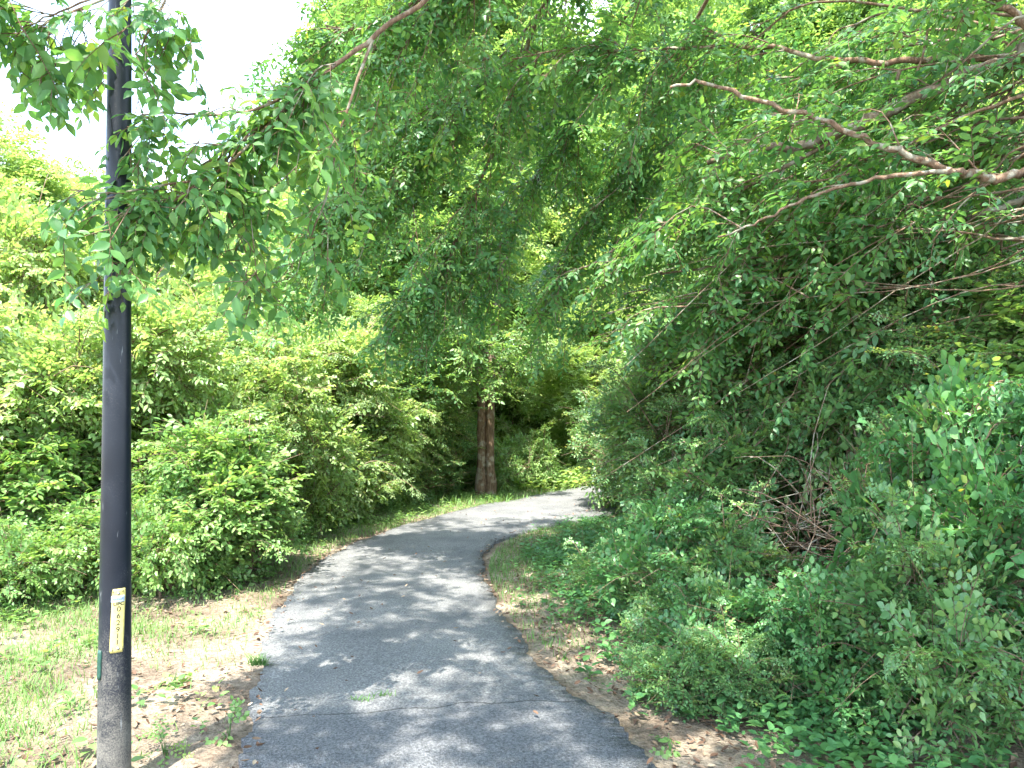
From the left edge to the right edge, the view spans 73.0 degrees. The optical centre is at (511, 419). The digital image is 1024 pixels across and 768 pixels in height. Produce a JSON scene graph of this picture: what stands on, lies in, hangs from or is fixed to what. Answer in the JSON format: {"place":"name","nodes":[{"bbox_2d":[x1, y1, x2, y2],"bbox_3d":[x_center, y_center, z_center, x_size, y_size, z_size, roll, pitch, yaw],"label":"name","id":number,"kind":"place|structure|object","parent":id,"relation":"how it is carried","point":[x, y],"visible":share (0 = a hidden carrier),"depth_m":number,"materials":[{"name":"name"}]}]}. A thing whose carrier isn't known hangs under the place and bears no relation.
{"place":"outdoors","nodes":[
{"label":"outdoors","id":0,"kind":"place"},
{"bbox_2d":[238,486,657,767],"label":"path","id":1,"kind":"structure","parent":0,"point":[467,698],"depth_m":4.35,"materials":[{"name":"grey asphalt"}]},
{"bbox_2d":[351,694,373,701],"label":"grass tuft","id":2,"kind":"object","parent":1,"relation":"on","point":[360,697],"visible":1,"depth_m":3.92,"materials":[{"name":"green plant"}]},
{"bbox_2d":[369,688,395,696],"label":"grass tuft","id":3,"kind":"object","parent":1,"relation":"on","point":[380,694],"visible":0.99,"depth_m":3.98,"materials":[{"name":"green plant"}]},
{"bbox_2d":[406,479,592,506],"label":"grass","id":4,"kind":"structure","parent":0,"point":[471,501],"depth_m":14.23,"materials":[{"name":"green plant"}]},
{"bbox_2d":[0,0,1012,344],"label":"sky","id":5,"kind":"structure","parent":0,"point":[230,31],"materials":[{"name":"white"}]},
{"bbox_2d":[0,416,1023,767],"bbox_3d":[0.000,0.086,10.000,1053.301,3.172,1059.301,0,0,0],"label":"ground","id":6,"kind":"structure","parent":0,"point":[224,756],"depth_m":4.27,"materials":[{"name":"soil"}]},
{"bbox_2d":[0,99,69,279],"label":"shrub","id":7,"kind":"object","parent":6,"relation":"on","point":[9,150],"depth_m":10.37,"materials":[{"name":"green plant"}]},
{"bbox_2d":[0,508,96,608],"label":"bush","id":8,"kind":"object","parent":6,"relation":"on","point":[27,555],"visible":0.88,"depth_m":5.91,"materials":[{"name":"green plant"}]},
{"bbox_2d":[0,117,99,277],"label":"young tree","id":9,"kind":"object","parent":6,"relation":"on","point":[20,169],"visible":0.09,"depth_m":11.78,"materials":[{"name":"green plant"}]},
{"bbox_2d":[5,158,96,196],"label":"young tree","id":10,"kind":"object","parent":6,"relation":"on","point":[67,169],"depth_m":19.92,"materials":[{"name":"green plant"}]},
{"bbox_2d":[3,483,100,589],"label":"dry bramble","id":11,"kind":"object","parent":6,"relation":"on","point":[61,525],"visible":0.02,"depth_m":6.69,"materials":[{"name":"green plant"}]},
{"bbox_2d":[0,386,169,584],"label":"shrub","id":12,"kind":"object","parent":6,"relation":"on","point":[40,488],"visible":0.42,"depth_m":6.72,"materials":[{"name":"green plant"}]},
{"bbox_2d":[0,237,173,548],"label":"shrub","id":13,"kind":"object","parent":6,"relation":"on","point":[13,334],"visible":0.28,"depth_m":6.95,"materials":[{"name":"green plant"}]},
{"bbox_2d":[20,473,169,598],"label":"bush","id":14,"kind":"object","parent":6,"relation":"on","point":[78,521],"visible":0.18,"depth_m":6.36,"materials":[{"name":"green plant"}]},
{"bbox_2d":[33,162,178,237],"bbox_3d":[-8.227,-1.693,13.141,4.404,6.726,4.797,0,0,-7],"label":"young tree","id":15,"kind":"object","parent":6,"relation":"on","point":[85,185],"visible":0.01,"depth_m":12.98,"materials":[{"name":"green plant"}]},
{"bbox_2d":[0,162,214,433],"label":"shrub","id":16,"kind":"object","parent":6,"relation":"on","point":[21,226],"visible":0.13,"depth_m":8.86,"materials":[{"name":"green plant"}]},
{"bbox_2d":[96,0,131,767],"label":"lamp post","id":17,"kind":"object","parent":6,"relation":"on","point":[114,671],"visible":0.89,"depth_m":3.00,"materials":[{"name":"metal"}]},
{"bbox_2d":[11,138,234,431],"bbox_3d":[-6.323,-1.086,11.330,4.045,7.272,4.815,0,0,26],"label":"shrub","id":18,"kind":"object","parent":6,"relation":"on","point":[102,216],"depth_m":10.95,"materials":[{"name":"green plant"}]},
{"bbox_2d":[0,250,286,570],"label":"shrub","id":19,"kind":"object","parent":6,"relation":"on","point":[152,392],"visible":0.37,"depth_m":7.26,"materials":[{"name":"green plant"}]},
{"bbox_2d":[44,489,260,598],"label":"bush","id":20,"kind":"object","parent":6,"relation":"on","point":[151,561],"visible":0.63,"depth_m":6.19,"materials":[{"name":"green plant"}]},
{"bbox_2d":[134,714,193,766],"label":"seedling","id":21,"kind":"object","parent":6,"relation":"on","point":[162,735],"visible":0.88,"depth_m":3.37,"materials":[{"name":"green plant"}]},
{"bbox_2d":[149,670,197,689],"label":"seedling","id":22,"kind":"object","parent":6,"relation":"on","point":[167,681],"visible":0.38,"depth_m":4.19,"materials":[{"name":"green plant"}]},
{"bbox_2d":[80,400,314,595],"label":"shrub","id":23,"kind":"object","parent":6,"relation":"on","point":[216,467],"visible":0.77,"depth_m":6.67,"materials":[{"name":"green plant"}]},
{"bbox_2d":[170,191,225,247],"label":"young tree","id":24,"kind":"object","parent":6,"relation":"on","point":[207,215],"depth_m":14.69,"materials":[{"name":"green plant"}]},
{"bbox_2d":[204,695,249,746],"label":"seedling","id":25,"kind":"object","parent":6,"relation":"on","point":[238,714],"visible":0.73,"depth_m":3.54,"materials":[{"name":"green plant"}]},
{"bbox_2d":[149,188,326,473],"bbox_3d":[-5.024,-0.475,11.593,4.433,7.448,3.960,0,0,41],"label":"shrub","id":26,"kind":"object","parent":6,"relation":"on","point":[208,275],"visible":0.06,"depth_m":10.63,"materials":[{"name":"green plant"}]},
{"bbox_2d":[164,493,315,601],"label":"bush","id":27,"kind":"object","parent":6,"relation":"on","point":[283,528],"visible":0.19,"depth_m":7.04,"materials":[{"name":"green plant"}]},
{"bbox_2d":[230,650,272,665],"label":"grass tuft","id":28,"kind":"object","parent":6,"relation":"on","point":[256,661],"visible":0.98,"depth_m":4.47,"materials":[{"name":"green plant"}]},
{"bbox_2d":[153,256,405,539],"bbox_3d":[-3.878,-0.087,9.732,3.955,4.793,3.323,0,0,43],"label":"shrub","id":29,"kind":"object","parent":6,"relation":"on","point":[262,377],"visible":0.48,"depth_m":9.19,"materials":[{"name":"green plant"}]},
{"bbox_2d":[0,484,576,767],"bbox_3d":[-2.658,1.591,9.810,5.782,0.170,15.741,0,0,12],"label":"grass","id":30,"kind":"structure","parent":6,"relation":"on","point":[228,619],"depth_m":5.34,"materials":[{"name":"green plant"}]},
{"bbox_2d":[267,54,309,187],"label":"young tree","id":31,"kind":"object","parent":6,"relation":"on","point":[277,78],"depth_m":22.20,"materials":[{"name":"green plant"}]},
{"bbox_2d":[209,176,391,332],"bbox_3d":[-4.638,-1.496,14.248,5.177,6.866,5.341,0,0,-41],"label":"young tree","id":32,"kind":"object","parent":6,"relation":"on","point":[284,198],"visible":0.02,"depth_m":13.42,"materials":[{"name":"green plant"}]},
{"bbox_2d":[282,485,328,543],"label":"bush","id":33,"kind":"object","parent":6,"relation":"on","point":[307,532],"visible":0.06,"depth_m":9.33,"materials":[{"name":"green plant"}]},
{"bbox_2d":[220,187,393,441],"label":"shrub","id":34,"kind":"object","parent":6,"relation":"on","point":[329,307],"visible":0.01,"depth_m":12.26,"materials":[{"name":"green plant"}]},
{"bbox_2d":[312,473,381,523],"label":"bush","id":35,"kind":"object","parent":6,"relation":"on","point":[356,486],"visible":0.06,"depth_m":10.83,"materials":[{"name":"green plant"}]},
{"bbox_2d":[275,275,425,523],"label":"shrub","id":36,"kind":"object","parent":6,"relation":"on","point":[351,381],"visible":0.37,"depth_m":10.76,"materials":[{"name":"green plant"}]},
{"bbox_2d":[310,245,433,491],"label":"shrub","id":37,"kind":"object","parent":6,"relation":"on","point":[425,437],"depth_m":13.30,"materials":[{"name":"green plant"}]},
{"bbox_2d":[278,2,466,355],"bbox_3d":[-3.922,-4.752,18.558,5.756,13.400,6.220,0,0,6],"label":"woodland tree","id":38,"kind":"object","parent":6,"relation":"on","point":[335,70],"depth_m":17.12,"materials":[{"name":"green plant"}]},
{"bbox_2d":[310,386,440,504],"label":"shrub","id":39,"kind":"object","parent":6,"relation":"on","point":[398,449],"visible":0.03,"depth_m":12.34,"materials":[{"name":"green plant"}]},
{"bbox_2d":[258,0,497,410],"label":"woodland tree","id":40,"kind":"object","parent":6,"relation":"on","point":[318,5],"visible":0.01,"depth_m":17.92,"materials":[{"name":"green plant"}]},
{"bbox_2d":[335,296,461,507],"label":"shrub","id":41,"kind":"object","parent":6,"relation":"on","point":[431,414],"visible":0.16,"depth_m":12.64,"materials":[{"name":"green plant"}]},
{"bbox_2d":[371,475,425,511],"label":"bush","id":42,"kind":"object","parent":6,"relation":"on","point":[391,501],"visible":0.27,"depth_m":12.53,"materials":[{"name":"green plant"}]},
{"bbox_2d":[348,234,486,420],"bbox_3d":[-2.546,-1.255,16.582,4.635,6.353,5.049,0,0,41],"label":"young tree","id":43,"kind":"object","parent":6,"relation":"on","point":[456,390],"depth_m":15.92,"materials":[{"name":"green plant"}]},
{"bbox_2d":[407,336,478,498],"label":"shrub","id":44,"kind":"object","parent":6,"relation":"on","point":[465,408],"visible":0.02,"depth_m":14.33,"materials":[{"name":"green plant"}]},
{"bbox_2d":[405,394,487,504],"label":"shrub","id":45,"kind":"object","parent":6,"relation":"on","point":[447,462],"visible":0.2,"depth_m":13.88,"materials":[{"name":"green plant"}]},
{"bbox_2d":[318,0,590,496],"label":"twin trunked tree","id":46,"kind":"object","parent":6,"relation":"on","point":[477,368],"visible":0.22,"depth_m":14.03,"materials":[{"name":"green plant"}]},
{"bbox_2d":[434,413,517,491],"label":"shrub","id":47,"kind":"object","parent":6,"relation":"on","point":[470,467],"visible":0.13,"depth_m":15.43,"materials":[{"name":"green plant"}]},
{"bbox_2d":[2,519,960,767],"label":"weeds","id":48,"kind":"object","parent":6,"relation":"on","point":[256,623],"visible":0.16,"depth_m":4.31,"materials":[{"name":"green plant"}]},
{"bbox_2d":[457,112,561,416],"bbox_3d":[-1.926,-4.997,23.821,7.765,12.687,8.012,0,0,-17],"label":"young tree","id":49,"kind":"object","parent":6,"relation":"on","point":[530,266],"visible":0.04,"depth_m":22.42,"materials":[{"name":"green plant"}]},
{"bbox_2d":[0,0,1023,472],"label":"overhanging tree","id":50,"kind":"object","parent":6,"relation":"on","point":[832,210],"visible":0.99,"depth_m":5.35,"materials":[{"name":"green plant"}]},
{"bbox_2d":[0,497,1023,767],"bbox_3d":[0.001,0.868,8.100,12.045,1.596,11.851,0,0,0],"label":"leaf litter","id":51,"kind":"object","parent":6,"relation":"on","point":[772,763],"visible":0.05,"depth_m":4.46,"materials":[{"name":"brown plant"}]},
{"bbox_2d":[468,347,556,453],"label":"shrub","id":52,"kind":"object","parent":6,"relation":"on","point":[510,413],"visible":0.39,"depth_m":23.20,"materials":[{"name":"green plant"}]},
{"bbox_2d":[439,429,596,490],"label":"ground cover","id":53,"kind":"object","parent":6,"relation":"on","point":[571,477],"visible":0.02,"depth_m":16.34,"materials":[{"name":"green plant"}]},
{"bbox_2d":[494,418,565,492],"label":"shrub","id":54,"kind":"object","parent":6,"relation":"on","point":[526,464],"visible":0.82,"depth_m":15.92,"materials":[{"name":"green plant"}]},
{"bbox_2d":[476,0,618,361],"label":"woodland tree","id":55,"kind":"object","parent":6,"relation":"on","point":[581,27],"depth_m":26.99,"materials":[{"name":"green plant"}]},
{"bbox_2d":[516,376,587,437],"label":"shrub","id":56,"kind":"object","parent":6,"relation":"on","point":[539,425],"visible":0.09,"depth_m":24.23,"materials":[{"name":"green plant"}]},
{"bbox_2d":[538,440,576,479],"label":"shrub","id":57,"kind":"object","parent":6,"relation":"on","point":[564,454],"visible":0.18,"depth_m":19.02,"materials":[{"name":"green plant"}]},
{"bbox_2d":[488,511,636,664],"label":"grass","id":58,"kind":"structure","parent":6,"relation":"on","point":[519,564],"depth_m":7.14,"materials":[{"name":"green plant"}]},
{"bbox_2d":[562,650,571,660],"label":"seedling","id":59,"kind":"object","parent":6,"relation":"on","point":[564,658],"visible":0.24,"depth_m":4.71,"materials":[{"name":"green plant"}]},
{"bbox_2d":[498,156,643,423],"bbox_3d":[2.491,-4.401,25.732,7.574,11.210,6.953,0,0,-45],"label":"young tree","id":60,"kind":"object","parent":6,"relation":"on","point":[559,230],"visible":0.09,"depth_m":23.99,"materials":[{"name":"green plant"}]},
{"bbox_2d":[517,295,632,465],"bbox_3d":[2.533,-0.928,20.345,4.659,5.597,4.807,0,0,9],"label":"young tree","id":61,"kind":"object","parent":6,"relation":"on","point":[578,380],"visible":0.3,"depth_m":19.96,"materials":[{"name":"green plant"}]},
{"bbox_2d":[583,668,595,681],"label":"seedling","id":62,"kind":"object","parent":6,"relation":"on","point":[590,674],"visible":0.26,"depth_m":4.34,"materials":[{"name":"green plant"}]},
{"bbox_2d":[556,511,636,603],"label":"bush","id":63,"kind":"object","parent":6,"relation":"on","point":[579,573],"visible":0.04,"depth_m":6.34,"materials":[{"name":"green plant"}]},
{"bbox_2d":[561,361,635,513],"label":"privet shrub","id":64,"kind":"object","parent":6,"relation":"on","point":[579,444],"visible":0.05,"depth_m":12.28,"materials":[{"name":"green plant"}]},
{"bbox_2d":[563,341,636,516],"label":"privet shrub","id":65,"kind":"object","parent":6,"relation":"on","point":[602,478],"visible":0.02,"depth_m":10.58,"materials":[{"name":"green plant"}]},
{"bbox_2d":[524,0,740,340],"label":"woodland tree","id":66,"kind":"object","parent":6,"relation":"on","point":[674,5],"visible":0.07,"depth_m":24.05,"materials":[{"name":"green plant"}]},
{"bbox_2d":[567,529,700,627],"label":"bush","id":67,"kind":"object","parent":6,"relation":"on","point":[623,605],"visible":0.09,"depth_m":5.10,"materials":[{"name":"green plant"}]},
{"bbox_2d":[567,271,705,523],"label":"privet shrub","id":68,"kind":"object","parent":6,"relation":"on","point":[577,414],"depth_m":8.97,"materials":[{"name":"green plant"}]},
{"bbox_2d":[610,420,664,521],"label":"bush","id":69,"kind":"object","parent":6,"relation":"on","point":[615,519],"visible":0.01,"depth_m":8.05,"materials":[{"name":"green plant"}]},
{"bbox_2d":[601,255,680,379],"bbox_3d":[4.933,-1.405,17.371,5.953,6.717,6.142,0,0,-20],"label":"young tree","id":70,"kind":"object","parent":6,"relation":"on","point":[626,317],"depth_m":17.81,"materials":[{"name":"green plant"}]},
{"bbox_2d":[591,433,702,593],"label":"bush","id":71,"kind":"object","parent":6,"relation":"on","point":[647,489],"visible":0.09,"depth_m":6.50,"materials":[{"name":"green plant"}]},
{"bbox_2d":[619,231,696,354],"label":"young tree","id":72,"kind":"object","parent":6,"relation":"on","point":[649,305],"depth_m":12.72,"materials":[{"name":"green plant"}]},
{"bbox_2d":[648,733,680,759],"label":"seedling","id":73,"kind":"object","parent":6,"relation":"on","point":[667,751],"visible":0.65,"depth_m":3.36,"materials":[{"name":"green plant"}]},
{"bbox_2d":[570,274,811,512],"bbox_3d":[2.279,-0.066,7.773,3.493,4.038,3.882,0,0,33],"label":"privet shrub","id":74,"kind":"object","parent":6,"relation":"on","point":[660,406],"visible":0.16,"depth_m":7.55,"materials":[{"name":"green plant"}]},
{"bbox_2d":[613,562,783,693],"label":"bush","id":75,"kind":"object","parent":6,"relation":"on","point":[641,630],"visible":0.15,"depth_m":4.46,"materials":[{"name":"green plant"}]},
{"bbox_2d":[578,482,819,618],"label":"bush","id":76,"kind":"object","parent":6,"relation":"on","point":[659,516],"visible":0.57,"depth_m":5.26,"materials":[{"name":"green plant"}]},
{"bbox_2d":[605,595,804,729],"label":"bush","id":77,"kind":"object","parent":6,"relation":"on","point":[674,678],"visible":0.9,"depth_m":3.76,"materials":[{"name":"green plant"}]},
{"bbox_2d":[591,483,846,634],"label":"bush","id":78,"kind":"object","parent":6,"relation":"on","point":[750,539],"visible":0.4,"depth_m":4.74,"materials":[{"name":"green plant"}]},
{"bbox_2d":[633,572,805,726],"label":"bush","id":79,"kind":"object","parent":6,"relation":"on","point":[745,606],"visible":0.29,"depth_m":4.14,"materials":[{"name":"green plant"}]},
{"bbox_2d":[621,213,821,437],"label":"privet shrub","id":80,"kind":"object","parent":6,"relation":"on","point":[733,402],"visible":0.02,"depth_m":6.72,"materials":[{"name":"green plant"}]},
{"bbox_2d":[591,88,852,318],"bbox_3d":[3.678,-1.088,9.503,4.438,6.055,3.897,0,0,34],"label":"privet shrub","id":81,"kind":"object","parent":6,"relation":"on","point":[691,258],"visible":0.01,"depth_m":9.54,"materials":[{"name":"green plant"}]},
{"bbox_2d":[615,0,863,292],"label":"woodland tree","id":82,"kind":"object","parent":6,"relation":"on","point":[731,15],"visible":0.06,"depth_m":15.80,"materials":[{"name":"green plant"}]},
{"bbox_2d":[644,407,834,551],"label":"dry bramble","id":83,"kind":"object","parent":6,"relation":"on","point":[732,490],"visible":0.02,"depth_m":5.92,"materials":[{"name":"brown plant"}]},
{"bbox_2d":[645,351,861,571],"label":"bush","id":84,"kind":"object","parent":6,"relation":"on","point":[719,464],"visible":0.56,"depth_m":5.67,"materials":[{"name":"green plant"}]},
{"bbox_2d":[506,488,1023,767],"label":"ground cover","id":85,"kind":"object","parent":6,"relation":"on","point":[788,725],"visible":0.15,"depth_m":3.53,"materials":[{"name":"green plant"}]},
{"bbox_2d":[691,383,862,536],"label":"bush","id":86,"kind":"object","parent":6,"relation":"on","point":[752,413],"visible":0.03,"depth_m":6.15,"materials":[{"name":"green plant"}]},
{"bbox_2d":[726,547,855,694],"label":"bush","id":87,"kind":"object","parent":6,"relation":"on","point":[818,561],"visible":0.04,"depth_m":4.63,"materials":[{"name":"green plant"}]},
{"bbox_2d":[683,385,906,588],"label":"dry bramble","id":88,"kind":"object","parent":6,"relation":"on","point":[808,530],"visible":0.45,"depth_m":4.93,"materials":[{"name":"brown plant"}]},
{"bbox_2d":[684,86,1014,262],"bbox_3d":[4.415,-1.244,8.545,4.751,5.328,3.883,0,0,-24],"label":"privet shrub","id":89,"kind":"object","parent":6,"relation":"on","point":[804,165],"depth_m":8.27,"materials":[{"name":"green plant"}]},
{"bbox_2d":[685,129,1023,494],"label":"privet shrub","id":90,"kind":"object","parent":6,"relation":"on","point":[880,318],"visible":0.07,"depth_m":5.91,"materials":[{"name":"green plant"}]},
{"bbox_2d":[753,556,972,765],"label":"bush","id":91,"kind":"object","parent":6,"relation":"on","point":[806,645],"visible":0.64,"depth_m":3.60,"materials":[{"name":"green plant"}]},
{"bbox_2d":[738,213,1023,422],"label":"privet shrub","id":92,"kind":"object","parent":6,"relation":"on","point":[919,314],"visible":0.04,"depth_m":5.30,"materials":[{"name":"green plant"}]},
{"bbox_2d":[767,236,1011,532],"bbox_3d":[3.208,0.394,5.289,2.154,3.476,1.959,0,0,-18],"label":"bush","id":93,"kind":"object","parent":6,"relation":"on","point":[873,386],"visible":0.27,"depth_m":5.18,"materials":[{"name":"green plant"}]},
{"bbox_2d":[761,0,1023,142],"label":"woodland tree","id":94,"kind":"object","parent":6,"relation":"on","point":[852,11],"visible":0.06,"depth_m":14.63,"materials":[{"name":"green plant"}]},
{"bbox_2d":[781,404,1021,722],"bbox_3d":[2.356,1.092,4.090,1.633,2.390,1.795,0,0,6],"label":"bush","id":95,"kind":"object","parent":6,"relation":"on","point":[878,587],"visible":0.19,"depth_m":3.80,"materials":[{"name":"green plant"}]},
{"bbox_2d":[799,477,1023,767],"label":"bush","id":96,"kind":"object","parent":6,"relation":"on","point":[979,631],"visible":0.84,"depth_m":3.19,"materials":[{"name":"green plant"}]},
{"bbox_2d":[823,348,1023,585],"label":"bush","id":97,"kind":"object","parent":6,"relation":"on","point":[992,416],"visible":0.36,"depth_m":4.08,"materials":[{"name":"green plant"}]},
{"bbox_2d":[837,0,1023,120],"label":"woodland tree","id":98,"kind":"object","parent":6,"relation":"on","point":[1019,4],"visible":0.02,"depth_m":11.56,"materials":[{"name":"green plant"}]},
{"bbox_2d":[864,251,1023,465],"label":"privet shrub","id":99,"kind":"object","parent":6,"relation":"on","point":[1003,344],"visible":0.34,"depth_m":4.81,"materials":[{"name":"green plant"}]},
{"bbox_2d":[865,87,1023,220],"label":"privet shrub","id":100,"kind":"object","parent":6,"relation":"on","point":[1019,165],"depth_m":6.88,"materials":[{"name":"green plant"}]},
{"bbox_2d":[880,428,1023,755],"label":"bush","id":101,"kind":"object","parent":6,"relation":"on","point":[1001,519],"visible":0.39,"depth_m":3.42,"materials":[{"name":"green plant"}]},
{"bbox_2d":[900,73,1023,136],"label":"young tree","id":102,"kind":"object","parent":6,"relation":"on","point":[991,100],"depth_m":10.22,"materials":[{"name":"green plant"}]}
]}

